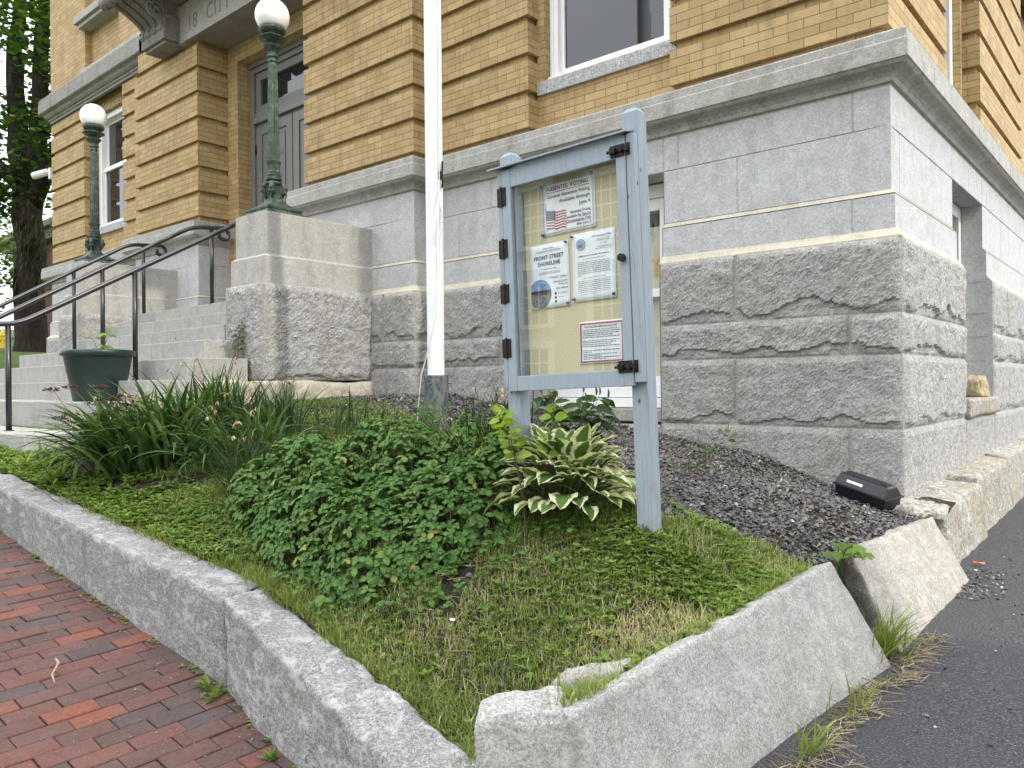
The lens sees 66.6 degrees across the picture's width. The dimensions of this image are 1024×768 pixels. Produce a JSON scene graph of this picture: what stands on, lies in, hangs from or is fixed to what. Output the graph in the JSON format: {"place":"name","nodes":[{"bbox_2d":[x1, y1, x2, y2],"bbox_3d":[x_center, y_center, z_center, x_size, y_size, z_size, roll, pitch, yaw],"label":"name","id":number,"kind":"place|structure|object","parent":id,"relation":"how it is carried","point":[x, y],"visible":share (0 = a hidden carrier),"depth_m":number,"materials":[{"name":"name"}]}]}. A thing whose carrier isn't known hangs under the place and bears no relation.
{"place":"outdoors","nodes":[
{"label":"outdoors","id":0,"kind":"place"},
{"bbox_2d":[0,329,45,368],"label":"lawn","id":1,"kind":"structure","parent":0,"point":[15,355],"depth_m":17.64,"materials":[{"name":"green plant"}]},
{"bbox_2d":[0,329,4,347],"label":"fire hydrant","id":2,"kind":"object","parent":1,"relation":"on","point":[2,338],"visible":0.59,"depth_m":21.88,"materials":[{"name":"yellow metal"}]},
{"bbox_2d":[0,0,54,351],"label":"street tree","id":3,"kind":"object","parent":1,"relation":"on","point":[28,151],"visible":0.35,"depth_m":19.77,"materials":[{"name":"green plant"}]},
{"bbox_2d":[0,146,54,312],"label":"background tree","id":4,"kind":"object","parent":1,"relation":"on","point":[7,259],"visible":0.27,"depth_m":34.14,"materials":[{"name":"green plant"}]},
{"bbox_2d":[1,217,55,337],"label":"brick house","id":5,"kind":"structure","parent":1,"relation":"on","point":[49,263],"depth_m":35.90,"materials":[{"name":"brick"}]},
{"bbox_2d":[38,0,1023,563],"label":"city hall","id":6,"kind":"structure","parent":1,"relation":"on","point":[836,210],"depth_m":6.78,"materials":[{"name":"yellow brick"}]},
{"bbox_2d":[31,167,54,179],"bbox_3d":[-8.720,-3.919,14.550,0.500,0.227,0.202,-1,0,6],"label":"security camera","id":7,"kind":"object","parent":6,"relation":"attached to","point":[48,172],"visible":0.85,"depth_m":14.50,"materials":[{"name":"white plastic"}]},
{"bbox_2d":[99,106,126,227],"bbox_3d":[-6.631,-3.669,13.193,1.380,1.965,0.195,-1,0,41],"label":"window","id":8,"kind":"structure","parent":6,"relation":"in","point":[111,160],"depth_m":13.46,"materials":[{"name":"white paint"}]},
{"bbox_2d":[0,210,374,454],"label":"entrance stairs","id":9,"kind":"structure","parent":6,"relation":"attached to","point":[298,296],"depth_m":7.51,"materials":[{"name":"stone"}]},
{"bbox_2d":[0,243,166,348],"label":"handrail","id":10,"kind":"object","parent":9,"relation":"on","point":[63,275],"visible":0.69,"depth_m":9.67,"materials":[{"name":"black metal"}]},
{"bbox_2d":[73,104,114,262],"bbox_3d":[-5.518,-2.632,10.283,0.400,2.120,0.400,-1,0,41],"label":"lamp post","id":11,"kind":"object","parent":9,"relation":"on","point":[93,118],"visible":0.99,"depth_m":10.23,"materials":[{"name":"green metal"}]},
{"bbox_2d":[59,349,135,401],"bbox_3d":[-3.636,-0.073,6.846,0.593,0.446,0.593,-1,0,41],"label":"planter","id":12,"kind":"object","parent":9,"relation":"on","point":[91,367],"visible":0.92,"depth_m":6.64,"materials":[{"name":"green plastic"}]},
{"bbox_2d":[85,326,116,348],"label":"planter seedling","id":13,"kind":"object","parent":12,"relation":"on","point":[104,335],"visible":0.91,"depth_m":6.89,"materials":[{"name":"green plant"}]},
{"bbox_2d":[0,225,229,348],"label":"handrail","id":14,"kind":"object","parent":9,"relation":"on","point":[101,270],"visible":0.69,"depth_m":8.11,"materials":[{"name":"black metal"}]},
{"bbox_2d":[0,222,235,430],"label":"handrail","id":15,"kind":"object","parent":9,"relation":"on","point":[7,325],"visible":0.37,"depth_m":6.96,"materials":[{"name":"black metal"}]},
{"bbox_2d":[228,321,246,358],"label":"step weed","id":16,"kind":"object","parent":9,"relation":"on","point":[239,338],"visible":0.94,"depth_m":7.20,"materials":[{"name":"green plant"}]},
{"bbox_2d":[245,0,303,216],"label":"lamp post","id":17,"kind":"object","parent":9,"relation":"on","point":[272,18],"visible":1,"depth_m":7.49,"materials":[{"name":"green metal"}]},
{"bbox_2d":[247,36,309,208],"bbox_3d":[-2.857,-2.674,10.217,1.960,3.500,0.222,-1,0,41],"label":"door","id":18,"kind":"structure","parent":6,"relation":"in","point":[290,67],"depth_m":10.34,"materials":[{"name":"grey paint"}]},
{"bbox_2d":[553,183,663,407],"bbox_3d":[0.929,-0.727,6.790,1.260,1.850,0.260,-1,0,41],"label":"window","id":19,"kind":"structure","parent":6,"relation":"in","point":[656,192],"depth_m":6.57,"materials":[{"name":"white paint"}]},
{"bbox_2d":[548,0,670,79],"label":"window","id":20,"kind":"structure","parent":6,"relation":"in","point":[583,33],"depth_m":6.86,"materials":[{"name":"white paint"}]},
{"bbox_2d":[942,0,952,85],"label":"window","id":21,"kind":"structure","parent":6,"relation":"in","point":[948,14],"depth_m":7.43,"materials":[{"name":"white paint"}]},
{"bbox_2d":[952,202,960,262],"bbox_3d":[3.873,-0.781,7.046,0.120,1.802,1.260,-1,0,41],"label":"window","id":22,"kind":"structure","parent":6,"relation":"in","point":[956,211],"depth_m":7.42,"materials":[{"name":"white paint"}]},
{"bbox_2d":[966,374,990,396],"bbox_3d":[4.270,0.028,7.176,0.193,0.235,0.367,-1,0,41],"label":"sill rock","id":23,"kind":"object","parent":6,"relation":"on","point":[977,385],"visible":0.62,"depth_m":7.06,"materials":[{"name":"beige stone"}]},
{"bbox_2d":[0,0,263,381],"label":"sky","id":24,"kind":"structure","parent":0,"point":[6,292],"materials":[{"name":"white"}]},
{"bbox_2d":[0,532,295,767],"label":"sidewalk","id":25,"kind":"structure","parent":0,"point":[85,696],"depth_m":2.97,"materials":[{"name":"brick"}]},
{"bbox_2d":[51,658,59,682],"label":"twig","id":26,"kind":"object","parent":25,"relation":"on","point":[56,666],"visible":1,"depth_m":3.06,"materials":[{"name":"beige wood"}]},
{"bbox_2d":[0,473,258,686],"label":"granite kerb","id":27,"kind":"structure","parent":25,"relation":"on","point":[168,598],"depth_m":3.65,"materials":[{"name":"grey stone"}]},
{"bbox_2d":[33,487,62,504],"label":"twig","id":28,"kind":"object","parent":27,"relation":"on","point":[45,491],"visible":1,"depth_m":4.46,"materials":[{"name":"brown plant"}]},
{"bbox_2d":[224,588,475,767],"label":"granite kerb","id":29,"kind":"structure","parent":25,"relation":"on","point":[300,695],"depth_m":2.58,"materials":[{"name":"grey stone"}]},
{"bbox_2d":[474,685,575,767],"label":"corner block","id":30,"kind":"structure","parent":25,"relation":"on","point":[518,729],"depth_m":1.86,"materials":[{"name":"stone"}]},
{"bbox_2d":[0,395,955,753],"bbox_3d":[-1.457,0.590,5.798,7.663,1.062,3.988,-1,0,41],"label":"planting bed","id":31,"kind":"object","parent":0,"point":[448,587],"visible":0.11,"depth_m":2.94,"materials":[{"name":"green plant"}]},
{"bbox_2d":[1,439,100,489],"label":"leafy ground cover","id":32,"kind":"object","parent":31,"relation":"on","point":[56,477],"visible":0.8,"depth_m":4.98,"materials":[{"name":"green plant"}]},
{"bbox_2d":[42,384,184,440],"bbox_3d":[-2.745,0.247,5.362,1.255,0.503,0.557,-1,0,41],"label":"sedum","id":33,"kind":"object","parent":31,"relation":"on","point":[101,387],"visible":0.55,"depth_m":5.33,"materials":[{"name":"green plant"}]},
{"bbox_2d":[1,368,250,482],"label":"daffodil clump","id":34,"kind":"object","parent":31,"relation":"on","point":[113,445],"visible":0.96,"depth_m":4.83,"materials":[{"name":"green plant"}]},
{"bbox_2d":[155,345,277,438],"bbox_3d":[-2.160,0.080,5.689,0.898,0.715,0.926,-1,0,41],"label":"daffodil clump","id":35,"kind":"object","parent":31,"relation":"on","point":[214,390],"visible":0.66,"depth_m":5.59,"materials":[{"name":"green plant"}]},
{"bbox_2d":[132,392,333,478],"bbox_3d":[-1.715,0.313,4.822,1.307,0.524,1.028,-1,0,-5],"label":"daffodil clump","id":36,"kind":"object","parent":31,"relation":"on","point":[213,439],"visible":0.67,"depth_m":4.70,"materials":[{"name":"green plant"}]},
{"bbox_2d":[168,409,312,496],"bbox_3d":[-1.447,0.392,4.223,0.861,0.513,0.847,-1,0,-22],"label":"fine leaf clump","id":37,"kind":"object","parent":31,"relation":"on","point":[247,458],"visible":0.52,"depth_m":4.21,"materials":[{"name":"green plant"}]},
{"bbox_2d":[201,377,344,440],"bbox_3d":[-1.697,0.174,5.591,0.924,0.514,1.009,-1,0,41],"label":"daffodil clump","id":38,"kind":"object","parent":31,"relation":"on","point":[279,404],"visible":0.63,"depth_m":5.51,"materials":[{"name":"green plant"}]},
{"bbox_2d":[308,385,387,440],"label":"daffodil clump","id":39,"kind":"object","parent":31,"relation":"on","point":[350,419],"visible":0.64,"depth_m":5.57,"materials":[{"name":"green plant"}]},
{"bbox_2d":[198,405,595,631],"bbox_3d":[-0.650,0.500,3.632,2.287,0.828,1.148,-1,0,41],"label":"leafy shrub","id":40,"kind":"object","parent":31,"relation":"on","point":[315,478],"visible":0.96,"depth_m":3.34,"materials":[{"name":"green plant"}]},
{"bbox_2d":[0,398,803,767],"bbox_3d":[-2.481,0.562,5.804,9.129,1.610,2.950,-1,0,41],"label":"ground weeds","id":41,"kind":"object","parent":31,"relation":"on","point":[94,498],"visible":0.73,"depth_m":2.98,"materials":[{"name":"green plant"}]},
{"bbox_2d":[408,399,452,436],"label":"leafy weed","id":42,"kind":"object","parent":31,"relation":"on","point":[429,416],"visible":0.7,"depth_m":5.49,"materials":[{"name":"green plant"}]},
{"bbox_2d":[424,0,450,427],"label":"flagpole","id":43,"kind":"object","parent":31,"relation":"on","point":[436,382],"visible":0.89,"depth_m":5.94,"materials":[{"name":"metal"}]},
{"bbox_2d":[417,0,442,419],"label":"halyard rope","id":44,"kind":"object","parent":43,"relation":"hanging from","point":[440,217],"visible":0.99,"depth_m":5.93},
{"bbox_2d":[55,394,820,767],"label":"grass","id":45,"kind":"structure","parent":31,"relation":"on","point":[465,744],"depth_m":2.77,"materials":[{"name":"green plant"}]},
{"bbox_2d":[552,658,630,692],"bbox_3d":[0.242,0.880,2.328,0.237,0.137,0.122,-1,0,28],"label":"loose stone","id":46,"kind":"object","parent":45,"relation":"on","point":[569,673],"visible":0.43,"depth_m":2.31,"materials":[{"name":"stone"}]},
{"bbox_2d":[1,467,957,767],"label":"dry straw","id":47,"kind":"object","parent":31,"relation":"on","point":[903,671],"visible":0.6,"depth_m":2.73,"materials":[{"name":"beige plant"}]},
{"bbox_2d":[385,376,602,496],"bbox_3d":[-0.087,0.251,3.735,1.140,0.610,1.120,-1,0,41],"label":"fine leaf clump","id":48,"kind":"object","parent":31,"relation":"on","point":[487,430],"visible":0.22,"depth_m":3.64,"materials":[{"name":"green plant"}]},
{"bbox_2d":[415,413,636,521],"bbox_3d":[0.111,0.319,3.170,0.883,0.465,0.739,-1,0,-27],"label":"hosta","id":49,"kind":"object","parent":31,"relation":"on","point":[568,469],"visible":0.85,"depth_m":3.10,"materials":[{"name":"green plant"}]},
{"bbox_2d":[487,401,567,528],"bbox_3d":[0.035,0.323,3.181,0.339,0.508,0.298,-1,0,-28],"label":"lime sapling","id":50,"kind":"object","parent":31,"relation":"on","point":[507,420],"visible":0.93,"depth_m":3.14,"materials":[{"name":"green plant"}]},
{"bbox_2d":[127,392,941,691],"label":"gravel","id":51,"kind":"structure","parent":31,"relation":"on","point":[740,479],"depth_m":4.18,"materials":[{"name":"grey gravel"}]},
{"bbox_2d":[658,424,746,479],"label":"leafy weed","id":52,"kind":"object","parent":51,"relation":"on","point":[705,466],"visible":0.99,"depth_m":4.34,"materials":[{"name":"green plant"}]},
{"bbox_2d":[833,470,903,511],"bbox_3d":[2.213,0.662,4.850,0.172,0.162,0.388,-7,14,-26],"label":"bait box","id":53,"kind":"object","parent":51,"relation":"on","point":[880,495],"visible":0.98,"depth_m":4.78,"materials":[{"name":"black plastic"}]},
{"bbox_2d":[486,107,661,538],"bbox_3d":[0.230,-0.091,3.118,0.709,1.875,0.130,-3,-2,41],"label":"notice board","id":54,"kind":"object","parent":31,"relation":"on","point":[540,349],"visible":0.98,"depth_m":3.06,"materials":[{"name":"blue paint"}]},
{"bbox_2d":[529,240,569,310],"bbox_3d":[0.151,-0.449,3.225,0.205,0.268,0.016,-4,-2,41],"label":"event flyer","id":55,"kind":"object","parent":54,"relation":"attached to","point":[549,275],"visible":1,"depth_m":3.23,"materials":[{"name":"paper"}]},
{"bbox_2d":[539,171,595,237],"bbox_3d":[0.222,-0.728,3.162,0.272,0.222,0.016,-3,-2,41],"label":"voting notice","id":56,"kind":"object","parent":54,"relation":"attached to","point":[568,204],"visible":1,"depth_m":3.16,"materials":[{"name":"paper"}]},
{"bbox_2d":[570,227,616,302],"bbox_3d":[0.319,-0.470,3.080,0.208,0.275,0.016,-3,-1,41],"label":"meeting letter","id":57,"kind":"object","parent":54,"relation":"attached to","point":[594,263],"visible":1,"depth_m":3.08,"materials":[{"name":"paper"}]},
{"bbox_2d":[579,319,623,363],"bbox_3d":[0.352,-0.166,3.063,0.212,0.168,0.004,-2,-1,41],"label":"red bordered notice","id":58,"kind":"object","parent":54,"relation":"attached to","point":[601,341],"visible":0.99,"depth_m":3.06,"materials":[{"name":"paper"}]},
{"bbox_2d":[530,387,620,462],"bbox_3d":[0.333,0.221,3.991,0.472,0.486,0.476,-1,0,41],"label":"leafy weed","id":59,"kind":"object","parent":31,"relation":"on","point":[600,408],"visible":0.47,"depth_m":3.90,"materials":[{"name":"green plant"}]},
{"bbox_2d":[541,670,646,708],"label":"grass tuft","id":60,"kind":"object","parent":31,"relation":"on","point":[563,684],"visible":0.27,"depth_m":1.98,"materials":[{"name":"green plant"}]},
{"bbox_2d":[821,542,874,578],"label":"maple seedling","id":61,"kind":"object","parent":31,"relation":"on","point":[858,551],"visible":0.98,"depth_m":3.19,"materials":[{"name":"green plant"}]},
{"bbox_2d":[751,497,1023,767],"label":"driveway","id":62,"kind":"structure","parent":0,"point":[967,720],"depth_m":2.76,"materials":[{"name":"grey asphalt"}]},
{"bbox_2d":[560,562,890,767],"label":"granite slab","id":63,"kind":"structure","parent":62,"relation":"on","point":[751,687],"depth_m":2.35,"materials":[{"name":"grey stone"}]},
{"bbox_2d":[792,710,845,767],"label":"grass tuft","id":64,"kind":"object","parent":62,"relation":"on","point":[814,741],"visible":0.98,"depth_m":2.31,"materials":[{"name":"green plant"}]},
{"bbox_2d":[824,672,888,732],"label":"grass tuft","id":65,"kind":"object","parent":62,"relation":"on","point":[866,702],"visible":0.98,"depth_m":2.60,"materials":[{"name":"green plant"}]},
{"bbox_2d":[861,599,940,664],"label":"grass tuft","id":66,"kind":"object","parent":62,"relation":"on","point":[883,639],"visible":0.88,"depth_m":3.12,"materials":[{"name":"green plant"}]},
{"bbox_2d":[839,517,968,652],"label":"granite slab","id":67,"kind":"structure","parent":62,"relation":"on","point":[915,564],"depth_m":3.67,"materials":[{"name":"grey stone"}]},
{"bbox_2d":[803,538,1023,763],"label":"loose stones","id":68,"kind":"object","parent":62,"relation":"on","point":[990,742],"visible":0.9,"depth_m":4.08,"materials":[{"name":"grey gravel"}]}
]}

